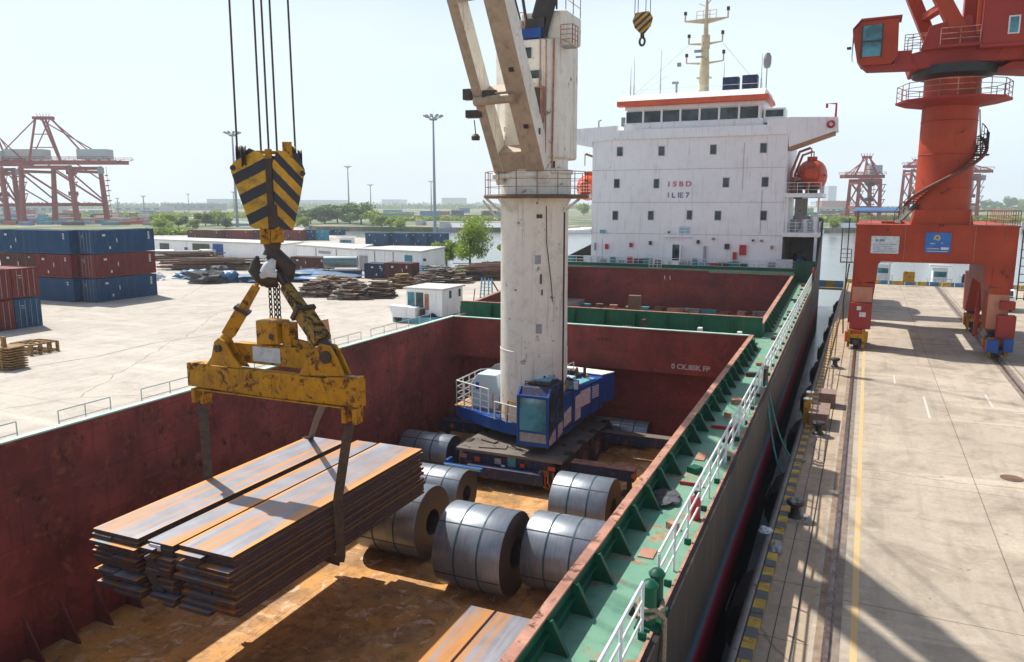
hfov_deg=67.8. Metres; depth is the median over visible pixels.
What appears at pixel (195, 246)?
window
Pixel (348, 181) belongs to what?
light mast
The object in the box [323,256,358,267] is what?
steel pipe
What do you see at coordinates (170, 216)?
tree
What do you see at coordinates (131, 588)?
steel plate
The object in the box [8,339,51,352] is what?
lattice rack
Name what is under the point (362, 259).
door
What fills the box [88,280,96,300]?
door
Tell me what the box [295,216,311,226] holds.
tree
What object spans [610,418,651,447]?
steel coil
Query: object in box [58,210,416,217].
woodland
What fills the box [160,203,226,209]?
building
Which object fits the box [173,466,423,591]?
steel plate
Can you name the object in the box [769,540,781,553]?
dark sack
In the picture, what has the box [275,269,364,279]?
tarpaulin heap
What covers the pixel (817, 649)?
rail trench
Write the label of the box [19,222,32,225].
container
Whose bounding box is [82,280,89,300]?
door
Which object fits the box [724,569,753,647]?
quay fender
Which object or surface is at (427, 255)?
white shed
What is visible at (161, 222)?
tree
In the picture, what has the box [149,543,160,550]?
paper label
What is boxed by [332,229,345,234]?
shipping container
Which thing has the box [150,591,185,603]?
steel plate
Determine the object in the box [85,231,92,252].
door
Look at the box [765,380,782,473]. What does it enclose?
mooring rope
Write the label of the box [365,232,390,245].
shipping container
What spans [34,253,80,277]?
shipping container
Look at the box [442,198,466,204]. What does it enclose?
building
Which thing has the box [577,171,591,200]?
lifeboat
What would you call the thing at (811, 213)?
container
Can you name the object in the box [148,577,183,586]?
steel plate
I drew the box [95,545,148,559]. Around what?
steel plate
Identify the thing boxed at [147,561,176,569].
steel plate
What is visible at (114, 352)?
yard joint
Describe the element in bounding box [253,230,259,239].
shipping container
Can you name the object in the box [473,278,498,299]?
blue ladder frame
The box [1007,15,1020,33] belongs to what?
window frame
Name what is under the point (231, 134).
light mast
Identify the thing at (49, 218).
container
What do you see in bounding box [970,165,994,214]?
container crane
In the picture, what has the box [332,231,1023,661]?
water
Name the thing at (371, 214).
tree
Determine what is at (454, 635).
steel plate
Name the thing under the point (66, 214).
container
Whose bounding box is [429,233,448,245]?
shipping container
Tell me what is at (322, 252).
window
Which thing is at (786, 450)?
mooring rope
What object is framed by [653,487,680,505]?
net pile
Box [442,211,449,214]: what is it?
building
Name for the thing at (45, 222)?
container
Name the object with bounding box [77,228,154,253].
shipping container
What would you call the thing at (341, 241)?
cabin window
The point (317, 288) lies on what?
scrap pile
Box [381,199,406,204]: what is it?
building
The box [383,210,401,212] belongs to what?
building
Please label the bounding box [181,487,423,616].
steel plate
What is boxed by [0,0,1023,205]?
sky
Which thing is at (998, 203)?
tree
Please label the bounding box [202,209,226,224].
tree
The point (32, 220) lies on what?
container
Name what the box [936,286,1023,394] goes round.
crane rail
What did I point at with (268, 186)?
hook block
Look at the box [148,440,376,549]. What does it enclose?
steel plate
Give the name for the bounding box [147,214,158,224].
tree
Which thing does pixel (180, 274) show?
tarpaulin heap
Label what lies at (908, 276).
life ring post
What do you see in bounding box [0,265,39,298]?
shipping container
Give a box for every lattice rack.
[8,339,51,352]
[12,338,59,355]
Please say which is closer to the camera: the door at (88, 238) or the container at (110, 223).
the door at (88, 238)
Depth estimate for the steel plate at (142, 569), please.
22.09 m
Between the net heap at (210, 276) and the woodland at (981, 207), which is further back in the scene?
the woodland at (981, 207)
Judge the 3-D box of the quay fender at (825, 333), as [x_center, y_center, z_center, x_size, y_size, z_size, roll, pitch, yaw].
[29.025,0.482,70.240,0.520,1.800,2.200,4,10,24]
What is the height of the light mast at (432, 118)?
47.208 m
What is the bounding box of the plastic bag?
[758,525,772,533]
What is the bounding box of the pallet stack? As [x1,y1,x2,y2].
[0,336,28,370]
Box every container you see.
[0,229,78,253]
[0,252,39,266]
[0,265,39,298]
[0,269,12,299]
[0,299,15,330]
[2,221,15,224]
[8,296,42,328]
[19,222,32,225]
[26,210,35,212]
[28,219,46,222]
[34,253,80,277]
[36,217,51,220]
[36,221,54,224]
[37,277,82,301]
[56,221,71,224]
[58,213,81,217]
[61,222,84,224]
[62,210,72,212]
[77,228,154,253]
[79,251,155,278]
[81,273,157,302]
[84,220,94,223]
[101,222,120,224]
[110,214,122,217]
[120,222,130,224]
[126,217,147,219]
[129,220,142,223]
[187,230,224,238]
[224,230,253,239]
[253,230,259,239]
[284,230,306,240]
[290,256,334,270]
[306,230,315,239]
[316,230,328,240]
[322,229,334,234]
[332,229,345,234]
[364,262,383,278]
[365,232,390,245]
[384,261,419,278]
[391,233,412,245]
[396,213,412,216]
[412,233,428,245]
[420,211,441,215]
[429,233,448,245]
[451,211,463,214]
[483,211,496,215]
[807,212,822,215]
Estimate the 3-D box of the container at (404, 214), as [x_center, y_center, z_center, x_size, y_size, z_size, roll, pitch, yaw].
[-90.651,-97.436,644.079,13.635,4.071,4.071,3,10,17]
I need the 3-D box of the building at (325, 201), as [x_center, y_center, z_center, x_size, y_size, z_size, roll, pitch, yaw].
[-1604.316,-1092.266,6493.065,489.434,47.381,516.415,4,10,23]
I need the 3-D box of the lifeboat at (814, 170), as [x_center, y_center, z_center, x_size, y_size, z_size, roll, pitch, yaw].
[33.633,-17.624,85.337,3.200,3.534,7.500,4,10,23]
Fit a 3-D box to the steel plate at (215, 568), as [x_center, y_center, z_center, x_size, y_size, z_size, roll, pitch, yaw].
[-6.499,5.754,25.573,1.974,0.106,10.239,4,10,23]
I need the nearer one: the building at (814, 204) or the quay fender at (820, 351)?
the quay fender at (820, 351)
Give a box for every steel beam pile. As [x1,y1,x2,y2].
[155,251,225,262]
[155,257,267,269]
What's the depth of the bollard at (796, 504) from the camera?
26.79 m
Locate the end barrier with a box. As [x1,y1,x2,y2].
[847,279,1023,289]
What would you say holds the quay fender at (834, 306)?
attached to the quay wall
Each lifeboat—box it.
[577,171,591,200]
[796,157,827,188]
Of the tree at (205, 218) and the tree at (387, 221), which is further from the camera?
the tree at (205, 218)
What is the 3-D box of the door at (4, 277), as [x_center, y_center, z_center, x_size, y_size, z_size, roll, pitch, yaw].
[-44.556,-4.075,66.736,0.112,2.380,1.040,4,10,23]
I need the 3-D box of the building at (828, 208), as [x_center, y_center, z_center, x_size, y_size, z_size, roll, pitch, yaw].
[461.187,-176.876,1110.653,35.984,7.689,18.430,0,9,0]
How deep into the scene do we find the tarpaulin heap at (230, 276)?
108.28 m
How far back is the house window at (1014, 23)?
51.24 m
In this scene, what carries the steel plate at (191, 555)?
on the steel plate at (222, 563)
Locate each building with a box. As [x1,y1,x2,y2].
[0,206,68,212]
[27,218,103,219]
[114,206,174,210]
[129,213,152,215]
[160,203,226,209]
[207,199,240,204]
[231,223,249,225]
[299,200,347,204]
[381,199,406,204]
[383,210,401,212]
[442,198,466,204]
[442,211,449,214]
[459,208,469,212]
[810,202,854,205]
[814,207,842,211]
[816,201,845,206]
[822,186,836,200]
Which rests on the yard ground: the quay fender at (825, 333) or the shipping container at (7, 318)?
the shipping container at (7, 318)
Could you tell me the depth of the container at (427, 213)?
781.03 m
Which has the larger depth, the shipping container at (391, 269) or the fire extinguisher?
the shipping container at (391, 269)
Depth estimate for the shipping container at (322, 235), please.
234.62 m
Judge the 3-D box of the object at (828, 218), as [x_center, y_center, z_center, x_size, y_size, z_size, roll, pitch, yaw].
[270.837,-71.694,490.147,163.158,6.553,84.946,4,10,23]
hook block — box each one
[228,0,304,287]
[633,0,652,46]
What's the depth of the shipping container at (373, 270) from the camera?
113.89 m
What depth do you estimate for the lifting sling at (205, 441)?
26.37 m
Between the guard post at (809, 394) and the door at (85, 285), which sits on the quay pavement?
the guard post at (809, 394)
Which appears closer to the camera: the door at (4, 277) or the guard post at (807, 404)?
the guard post at (807, 404)
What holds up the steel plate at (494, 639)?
on the steel plate
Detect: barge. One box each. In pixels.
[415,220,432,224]
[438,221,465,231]
[480,223,500,226]
[828,223,855,226]
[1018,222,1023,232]
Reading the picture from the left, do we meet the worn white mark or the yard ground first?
the yard ground
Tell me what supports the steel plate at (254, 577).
on the steel plate at (311, 546)
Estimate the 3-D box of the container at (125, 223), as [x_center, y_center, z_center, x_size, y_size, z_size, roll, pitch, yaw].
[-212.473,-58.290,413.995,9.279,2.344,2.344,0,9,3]
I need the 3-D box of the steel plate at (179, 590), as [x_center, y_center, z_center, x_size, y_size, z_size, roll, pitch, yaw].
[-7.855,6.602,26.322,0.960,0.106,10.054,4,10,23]
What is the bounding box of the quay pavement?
[736,284,1023,661]
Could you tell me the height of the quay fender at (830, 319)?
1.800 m
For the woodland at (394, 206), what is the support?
on the land
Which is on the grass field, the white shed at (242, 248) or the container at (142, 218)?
the container at (142, 218)
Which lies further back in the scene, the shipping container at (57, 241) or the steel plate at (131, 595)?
the shipping container at (57, 241)
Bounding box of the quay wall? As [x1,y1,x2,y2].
[725,285,843,661]
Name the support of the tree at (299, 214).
on the land
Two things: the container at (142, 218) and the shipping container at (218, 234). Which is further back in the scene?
the container at (142, 218)
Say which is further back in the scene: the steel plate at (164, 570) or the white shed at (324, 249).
the white shed at (324, 249)
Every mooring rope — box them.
[635,596,666,661]
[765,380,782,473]
[767,380,805,462]
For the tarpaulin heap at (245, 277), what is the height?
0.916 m
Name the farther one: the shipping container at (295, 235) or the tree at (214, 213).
the tree at (214, 213)
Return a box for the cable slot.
[766,290,1023,661]
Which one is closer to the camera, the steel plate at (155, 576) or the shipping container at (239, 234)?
the steel plate at (155, 576)
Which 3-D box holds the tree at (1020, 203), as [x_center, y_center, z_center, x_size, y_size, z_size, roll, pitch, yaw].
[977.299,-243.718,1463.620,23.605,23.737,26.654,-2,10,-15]
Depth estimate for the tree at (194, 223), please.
350.29 m
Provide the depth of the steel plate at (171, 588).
21.59 m
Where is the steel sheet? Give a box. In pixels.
[307,319,331,342]
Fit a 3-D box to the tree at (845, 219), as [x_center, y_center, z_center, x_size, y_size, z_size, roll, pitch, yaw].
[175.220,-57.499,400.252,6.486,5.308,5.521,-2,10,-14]
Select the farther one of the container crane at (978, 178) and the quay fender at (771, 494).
the container crane at (978, 178)
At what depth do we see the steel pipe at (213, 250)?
161.60 m
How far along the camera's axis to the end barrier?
104.17 m
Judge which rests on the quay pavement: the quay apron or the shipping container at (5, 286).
the quay apron
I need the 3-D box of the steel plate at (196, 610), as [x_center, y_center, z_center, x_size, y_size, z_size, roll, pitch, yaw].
[-6.435,7.066,25.783,1.932,0.106,10.384,4,10,23]
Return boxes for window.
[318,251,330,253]
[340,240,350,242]
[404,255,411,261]
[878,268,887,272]
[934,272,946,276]
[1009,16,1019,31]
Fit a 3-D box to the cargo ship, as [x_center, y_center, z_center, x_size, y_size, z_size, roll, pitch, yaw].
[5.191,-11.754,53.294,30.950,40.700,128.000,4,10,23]
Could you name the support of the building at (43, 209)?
on the grass field
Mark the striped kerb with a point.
(747, 647)
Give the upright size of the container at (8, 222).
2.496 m
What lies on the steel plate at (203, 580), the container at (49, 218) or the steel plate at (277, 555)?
the steel plate at (277, 555)
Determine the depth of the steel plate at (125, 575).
22.16 m
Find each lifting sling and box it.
[198,400,212,480]
[302,406,325,439]
[325,411,354,565]
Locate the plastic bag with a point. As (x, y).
(765, 529)
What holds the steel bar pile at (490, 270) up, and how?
on the yard ground
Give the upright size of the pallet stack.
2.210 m
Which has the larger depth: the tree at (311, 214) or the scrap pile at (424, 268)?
the tree at (311, 214)
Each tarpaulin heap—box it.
[156,272,167,280]
[171,269,206,278]
[219,270,238,282]
[236,274,254,281]
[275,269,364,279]
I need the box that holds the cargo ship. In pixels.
[0,0,838,661]
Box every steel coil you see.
[356,483,448,558]
[399,429,460,464]
[420,462,476,503]
[432,500,528,597]
[520,510,605,591]
[548,471,620,520]
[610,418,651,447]
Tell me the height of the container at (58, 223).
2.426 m
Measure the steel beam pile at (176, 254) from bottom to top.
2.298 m
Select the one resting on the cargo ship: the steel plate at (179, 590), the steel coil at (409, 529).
the steel coil at (409, 529)
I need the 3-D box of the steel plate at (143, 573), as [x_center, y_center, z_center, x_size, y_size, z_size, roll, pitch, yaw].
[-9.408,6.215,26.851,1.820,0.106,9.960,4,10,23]
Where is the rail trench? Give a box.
[812,345,853,661]
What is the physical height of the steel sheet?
2.386 m
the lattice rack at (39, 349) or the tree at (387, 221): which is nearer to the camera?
the lattice rack at (39, 349)
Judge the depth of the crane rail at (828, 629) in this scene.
24.99 m
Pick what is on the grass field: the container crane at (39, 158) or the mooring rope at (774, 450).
the container crane at (39, 158)
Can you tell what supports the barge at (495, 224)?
on the water
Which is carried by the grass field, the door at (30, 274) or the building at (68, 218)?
the building at (68, 218)
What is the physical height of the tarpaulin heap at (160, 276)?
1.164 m
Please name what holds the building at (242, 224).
on the grass field
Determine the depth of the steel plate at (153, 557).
21.51 m
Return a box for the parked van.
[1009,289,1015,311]
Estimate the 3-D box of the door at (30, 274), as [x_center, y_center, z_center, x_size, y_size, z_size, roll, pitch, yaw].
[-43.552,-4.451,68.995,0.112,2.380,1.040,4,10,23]
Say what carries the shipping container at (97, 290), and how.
on the yard ground
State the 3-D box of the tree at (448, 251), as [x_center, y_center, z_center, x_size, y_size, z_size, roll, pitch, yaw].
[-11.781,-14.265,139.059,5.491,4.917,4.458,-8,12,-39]
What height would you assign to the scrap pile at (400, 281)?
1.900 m
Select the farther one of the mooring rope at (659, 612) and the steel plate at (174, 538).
the steel plate at (174, 538)
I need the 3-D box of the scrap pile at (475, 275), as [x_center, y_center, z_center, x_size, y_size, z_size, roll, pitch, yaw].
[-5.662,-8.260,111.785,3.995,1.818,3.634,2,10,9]
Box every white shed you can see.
[150,237,303,258]
[295,242,372,255]
[355,246,445,271]
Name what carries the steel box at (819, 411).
on the quay apron
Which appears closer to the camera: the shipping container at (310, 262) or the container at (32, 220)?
the shipping container at (310, 262)
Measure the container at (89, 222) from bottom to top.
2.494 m
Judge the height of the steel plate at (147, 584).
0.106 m
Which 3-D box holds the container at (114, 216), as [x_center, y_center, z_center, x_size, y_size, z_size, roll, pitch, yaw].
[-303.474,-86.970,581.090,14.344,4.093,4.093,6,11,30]
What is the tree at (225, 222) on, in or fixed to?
on the grass field
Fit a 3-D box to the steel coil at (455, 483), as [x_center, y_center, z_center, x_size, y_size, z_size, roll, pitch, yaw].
[-3.326,7.594,36.500,2.600,2.268,2.268,4,10,23]
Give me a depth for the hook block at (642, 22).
57.93 m
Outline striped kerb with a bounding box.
[736,282,848,661]
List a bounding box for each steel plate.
[89,537,147,553]
[92,446,340,546]
[92,549,145,565]
[93,437,340,541]
[93,554,146,569]
[94,564,148,583]
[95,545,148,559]
[96,559,145,572]
[97,578,154,595]
[100,585,153,599]
[101,574,151,587]
[102,563,145,575]
[139,578,149,584]
[141,544,179,553]
[144,553,177,564]
[145,567,179,577]
[146,563,177,573]
[146,572,176,580]
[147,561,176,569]
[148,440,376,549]
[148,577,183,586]
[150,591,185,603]
[151,581,185,591]
[151,586,181,595]
[155,551,175,557]
[155,585,184,592]
[163,601,180,607]
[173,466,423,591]
[175,452,422,563]
[175,459,420,576]
[176,462,421,581]
[178,491,423,617]
[179,443,421,560]
[181,480,424,608]
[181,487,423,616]
[183,477,423,600]
[185,477,419,594]
[196,485,423,608]
[203,457,419,568]
[213,467,420,583]
[214,471,423,593]
[409,604,494,661]
[453,616,492,661]
[454,611,530,661]
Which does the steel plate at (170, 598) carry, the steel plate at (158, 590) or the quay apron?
the steel plate at (158, 590)
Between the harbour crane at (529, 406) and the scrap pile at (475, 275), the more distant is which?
the scrap pile at (475, 275)
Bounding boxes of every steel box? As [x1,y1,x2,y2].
[808,402,830,429]
[818,388,836,407]
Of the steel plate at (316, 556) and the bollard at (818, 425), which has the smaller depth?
the steel plate at (316, 556)
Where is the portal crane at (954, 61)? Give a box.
[840,0,1023,357]
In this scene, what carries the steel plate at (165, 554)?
on the steel plate at (153, 557)
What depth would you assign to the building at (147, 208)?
1259.17 m
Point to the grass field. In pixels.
(97, 226)
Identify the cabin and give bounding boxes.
[389,283,464,323]
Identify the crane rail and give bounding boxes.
[820,347,856,661]
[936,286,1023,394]
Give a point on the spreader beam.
(321, 378)
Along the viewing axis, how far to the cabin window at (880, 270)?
120.10 m
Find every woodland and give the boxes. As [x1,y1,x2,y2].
[1,201,591,205]
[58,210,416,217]
[67,215,137,217]
[69,203,591,208]
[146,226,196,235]
[368,215,500,220]
[793,205,1023,211]
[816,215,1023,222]
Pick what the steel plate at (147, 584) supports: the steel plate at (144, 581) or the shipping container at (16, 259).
the steel plate at (144, 581)
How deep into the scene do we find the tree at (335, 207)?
472.75 m
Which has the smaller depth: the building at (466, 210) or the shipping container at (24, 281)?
the shipping container at (24, 281)
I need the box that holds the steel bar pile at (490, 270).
[453,261,500,279]
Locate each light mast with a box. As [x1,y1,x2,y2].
[223,131,240,226]
[344,164,351,202]
[423,114,442,231]
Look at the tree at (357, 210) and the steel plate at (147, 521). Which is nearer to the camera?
the steel plate at (147, 521)
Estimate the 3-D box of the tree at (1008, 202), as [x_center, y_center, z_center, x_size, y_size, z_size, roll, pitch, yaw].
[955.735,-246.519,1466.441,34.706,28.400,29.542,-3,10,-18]
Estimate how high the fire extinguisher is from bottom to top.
0.760 m
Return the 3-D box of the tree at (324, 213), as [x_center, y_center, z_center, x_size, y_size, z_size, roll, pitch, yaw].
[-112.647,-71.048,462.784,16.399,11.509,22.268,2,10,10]
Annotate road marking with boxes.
[849,348,864,661]
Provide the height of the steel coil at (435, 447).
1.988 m
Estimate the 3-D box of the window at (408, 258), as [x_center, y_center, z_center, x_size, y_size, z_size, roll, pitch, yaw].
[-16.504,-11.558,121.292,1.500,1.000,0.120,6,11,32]
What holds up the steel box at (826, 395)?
on the quay apron
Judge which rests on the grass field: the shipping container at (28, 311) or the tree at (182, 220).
the tree at (182, 220)
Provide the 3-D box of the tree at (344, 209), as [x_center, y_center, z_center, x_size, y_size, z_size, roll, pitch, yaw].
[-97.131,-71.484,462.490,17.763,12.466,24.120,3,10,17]
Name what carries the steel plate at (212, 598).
on the steel plate at (316, 556)
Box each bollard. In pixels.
[786,497,810,524]
[809,420,829,438]
[827,357,842,369]
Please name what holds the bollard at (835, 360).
on the quay apron
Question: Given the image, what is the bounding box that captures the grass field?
[0,212,301,229]
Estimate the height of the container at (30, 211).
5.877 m
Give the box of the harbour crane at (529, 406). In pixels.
[441,0,670,496]
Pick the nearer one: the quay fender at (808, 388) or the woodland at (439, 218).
the quay fender at (808, 388)
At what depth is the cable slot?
24.51 m
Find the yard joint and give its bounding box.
[0,315,322,372]
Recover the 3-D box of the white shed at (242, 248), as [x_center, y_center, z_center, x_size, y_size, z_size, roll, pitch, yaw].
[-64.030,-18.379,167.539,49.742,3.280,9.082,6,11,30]
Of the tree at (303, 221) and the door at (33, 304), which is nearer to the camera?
the door at (33, 304)
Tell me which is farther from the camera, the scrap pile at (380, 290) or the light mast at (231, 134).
the light mast at (231, 134)
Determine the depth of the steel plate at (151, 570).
21.57 m
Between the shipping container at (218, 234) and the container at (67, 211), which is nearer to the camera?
the shipping container at (218, 234)
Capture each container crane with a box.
[0,113,132,221]
[0,138,33,220]
[839,153,886,216]
[898,158,916,216]
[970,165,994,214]
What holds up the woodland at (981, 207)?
on the land
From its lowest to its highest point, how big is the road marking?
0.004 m
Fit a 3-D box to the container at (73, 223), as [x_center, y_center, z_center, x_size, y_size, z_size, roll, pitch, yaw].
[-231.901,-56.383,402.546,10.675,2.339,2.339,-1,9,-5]
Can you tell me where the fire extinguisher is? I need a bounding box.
[690,490,700,520]
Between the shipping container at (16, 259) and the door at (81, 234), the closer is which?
the door at (81, 234)
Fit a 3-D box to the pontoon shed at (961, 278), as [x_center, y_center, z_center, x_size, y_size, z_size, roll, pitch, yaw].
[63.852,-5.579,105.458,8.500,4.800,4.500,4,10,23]
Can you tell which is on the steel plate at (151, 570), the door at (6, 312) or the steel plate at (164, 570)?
the steel plate at (164, 570)
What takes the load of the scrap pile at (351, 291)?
on the yard ground
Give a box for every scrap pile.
[298,279,339,297]
[301,274,363,286]
[327,282,373,299]
[365,279,397,298]
[387,273,420,288]
[414,268,474,283]
[419,265,456,273]
[462,269,484,280]
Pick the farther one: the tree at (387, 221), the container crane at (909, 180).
the container crane at (909, 180)
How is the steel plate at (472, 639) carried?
on the steel plate
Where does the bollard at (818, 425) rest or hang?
on the quay apron
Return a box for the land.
[69,206,1023,232]
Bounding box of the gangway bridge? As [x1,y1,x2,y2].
[819,280,843,289]
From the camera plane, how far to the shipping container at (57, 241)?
87.29 m
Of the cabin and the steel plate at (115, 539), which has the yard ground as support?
the cabin
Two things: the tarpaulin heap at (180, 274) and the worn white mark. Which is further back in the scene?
the tarpaulin heap at (180, 274)
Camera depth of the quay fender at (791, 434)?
38.43 m
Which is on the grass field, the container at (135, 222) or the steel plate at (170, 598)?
the container at (135, 222)
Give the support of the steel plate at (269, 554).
on the steel plate at (277, 555)
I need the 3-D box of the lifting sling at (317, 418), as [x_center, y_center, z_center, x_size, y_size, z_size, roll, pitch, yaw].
[-7.159,4.040,27.903,0.484,5.556,7.072,-4,10,-21]
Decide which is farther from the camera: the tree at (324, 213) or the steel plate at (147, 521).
the tree at (324, 213)
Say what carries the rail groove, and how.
on the quay pavement
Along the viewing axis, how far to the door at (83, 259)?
86.36 m
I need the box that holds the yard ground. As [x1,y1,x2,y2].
[0,217,584,440]
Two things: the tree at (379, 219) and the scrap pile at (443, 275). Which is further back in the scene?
the tree at (379, 219)
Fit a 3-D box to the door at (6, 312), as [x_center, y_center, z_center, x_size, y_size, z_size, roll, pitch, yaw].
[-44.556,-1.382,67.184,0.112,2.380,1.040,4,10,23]
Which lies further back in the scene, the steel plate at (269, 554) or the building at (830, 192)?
the building at (830, 192)
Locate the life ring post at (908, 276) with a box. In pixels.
[888,262,914,284]
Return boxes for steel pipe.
[151,250,173,254]
[199,249,216,253]
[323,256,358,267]
[329,269,361,277]
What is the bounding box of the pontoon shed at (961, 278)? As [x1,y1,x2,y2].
[954,274,964,286]
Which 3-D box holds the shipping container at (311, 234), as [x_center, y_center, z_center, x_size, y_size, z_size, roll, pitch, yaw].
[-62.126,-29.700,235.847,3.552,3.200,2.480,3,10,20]
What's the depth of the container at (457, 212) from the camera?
792.25 m
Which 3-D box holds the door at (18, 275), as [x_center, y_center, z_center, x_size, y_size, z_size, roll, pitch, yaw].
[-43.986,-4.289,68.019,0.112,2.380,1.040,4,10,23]
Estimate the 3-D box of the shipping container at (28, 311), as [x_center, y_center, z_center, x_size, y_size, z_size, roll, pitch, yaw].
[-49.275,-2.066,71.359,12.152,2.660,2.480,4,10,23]
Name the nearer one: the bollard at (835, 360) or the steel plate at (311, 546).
the steel plate at (311, 546)
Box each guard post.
[803,397,811,422]
[806,390,813,402]
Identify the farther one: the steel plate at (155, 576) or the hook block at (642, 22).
the hook block at (642, 22)
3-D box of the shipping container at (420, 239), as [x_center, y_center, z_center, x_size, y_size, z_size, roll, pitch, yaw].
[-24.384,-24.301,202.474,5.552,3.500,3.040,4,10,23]
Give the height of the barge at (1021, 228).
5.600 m
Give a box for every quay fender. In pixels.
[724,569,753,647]
[764,472,784,523]
[786,418,801,453]
[800,385,811,414]
[809,360,819,383]
[817,341,825,359]
[823,325,830,341]
[828,312,834,325]
[833,300,838,312]
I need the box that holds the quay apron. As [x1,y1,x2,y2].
[751,283,851,661]
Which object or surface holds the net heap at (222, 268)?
on the yard ground
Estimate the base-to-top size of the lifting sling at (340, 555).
5.396 m
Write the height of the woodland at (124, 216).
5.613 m
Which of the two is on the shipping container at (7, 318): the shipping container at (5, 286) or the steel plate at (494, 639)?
the shipping container at (5, 286)
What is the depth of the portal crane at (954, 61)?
54.98 m
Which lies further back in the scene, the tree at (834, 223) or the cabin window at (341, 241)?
the tree at (834, 223)
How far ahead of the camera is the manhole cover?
30.92 m
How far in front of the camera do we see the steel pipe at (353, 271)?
114.67 m
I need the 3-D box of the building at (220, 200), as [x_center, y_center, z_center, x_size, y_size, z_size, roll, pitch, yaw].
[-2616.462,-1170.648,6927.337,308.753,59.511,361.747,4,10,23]
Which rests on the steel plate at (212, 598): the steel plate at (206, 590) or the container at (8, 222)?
the steel plate at (206, 590)
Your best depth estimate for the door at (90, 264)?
85.93 m
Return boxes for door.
[0,270,10,297]
[0,301,13,328]
[12,269,26,296]
[16,299,29,326]
[24,268,37,294]
[27,298,40,324]
[78,231,85,252]
[80,256,87,276]
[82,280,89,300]
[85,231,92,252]
[86,256,94,276]
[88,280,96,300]
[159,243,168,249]
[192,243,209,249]
[359,255,367,270]
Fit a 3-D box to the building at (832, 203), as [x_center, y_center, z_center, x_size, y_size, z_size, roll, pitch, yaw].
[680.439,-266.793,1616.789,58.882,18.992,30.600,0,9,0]
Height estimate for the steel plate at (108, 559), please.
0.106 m
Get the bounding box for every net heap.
[186,269,226,283]
[210,265,228,270]
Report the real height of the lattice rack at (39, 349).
0.810 m
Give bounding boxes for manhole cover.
[1000,474,1023,481]
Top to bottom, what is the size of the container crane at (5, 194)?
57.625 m
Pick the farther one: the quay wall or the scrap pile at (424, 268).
the scrap pile at (424, 268)
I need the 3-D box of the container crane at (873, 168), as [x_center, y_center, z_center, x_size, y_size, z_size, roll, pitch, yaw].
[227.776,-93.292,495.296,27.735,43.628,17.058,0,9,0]
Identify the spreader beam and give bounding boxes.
[187,273,365,424]
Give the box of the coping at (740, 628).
[726,282,844,661]
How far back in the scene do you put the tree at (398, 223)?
350.64 m
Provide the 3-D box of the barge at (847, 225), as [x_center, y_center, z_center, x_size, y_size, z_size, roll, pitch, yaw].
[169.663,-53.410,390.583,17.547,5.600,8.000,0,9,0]
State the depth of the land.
467.22 m
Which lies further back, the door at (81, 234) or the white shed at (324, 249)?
the white shed at (324, 249)
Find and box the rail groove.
[830,286,1023,661]
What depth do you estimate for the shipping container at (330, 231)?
245.14 m
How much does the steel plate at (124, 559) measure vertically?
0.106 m
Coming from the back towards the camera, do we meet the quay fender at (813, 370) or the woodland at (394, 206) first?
the woodland at (394, 206)
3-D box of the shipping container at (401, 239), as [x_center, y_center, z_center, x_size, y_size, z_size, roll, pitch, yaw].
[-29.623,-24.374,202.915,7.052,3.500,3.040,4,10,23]
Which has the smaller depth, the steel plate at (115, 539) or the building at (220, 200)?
the steel plate at (115, 539)
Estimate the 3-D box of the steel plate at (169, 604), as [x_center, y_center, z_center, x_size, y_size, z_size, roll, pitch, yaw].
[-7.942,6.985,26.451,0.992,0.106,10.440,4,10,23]
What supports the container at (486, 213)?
on the land
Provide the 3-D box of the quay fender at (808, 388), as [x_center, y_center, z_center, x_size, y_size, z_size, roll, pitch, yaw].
[18.113,4.354,46.960,0.520,1.800,2.200,4,10,24]
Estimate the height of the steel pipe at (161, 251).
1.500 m
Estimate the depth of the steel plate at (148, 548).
21.50 m
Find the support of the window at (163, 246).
in the white shed at (242, 248)
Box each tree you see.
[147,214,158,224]
[150,218,175,227]
[152,212,179,222]
[172,215,188,226]
[185,219,201,227]
[192,211,217,225]
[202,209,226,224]
[212,216,232,227]
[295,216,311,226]
[297,207,317,223]
[297,212,309,223]
[314,205,339,223]
[328,201,355,222]
[337,203,357,223]
[344,201,377,224]
[359,209,382,225]
[370,215,387,226]
[382,217,396,227]
[390,219,405,227]
[431,239,460,265]
[452,216,493,264]
[576,202,589,215]
[829,219,841,229]
[838,217,851,222]
[980,199,992,205]
[991,201,1002,205]
[1000,196,1016,206]
[1016,198,1023,206]
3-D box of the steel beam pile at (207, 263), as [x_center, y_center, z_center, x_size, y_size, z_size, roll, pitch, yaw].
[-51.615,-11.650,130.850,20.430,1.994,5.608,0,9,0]
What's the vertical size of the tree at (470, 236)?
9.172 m

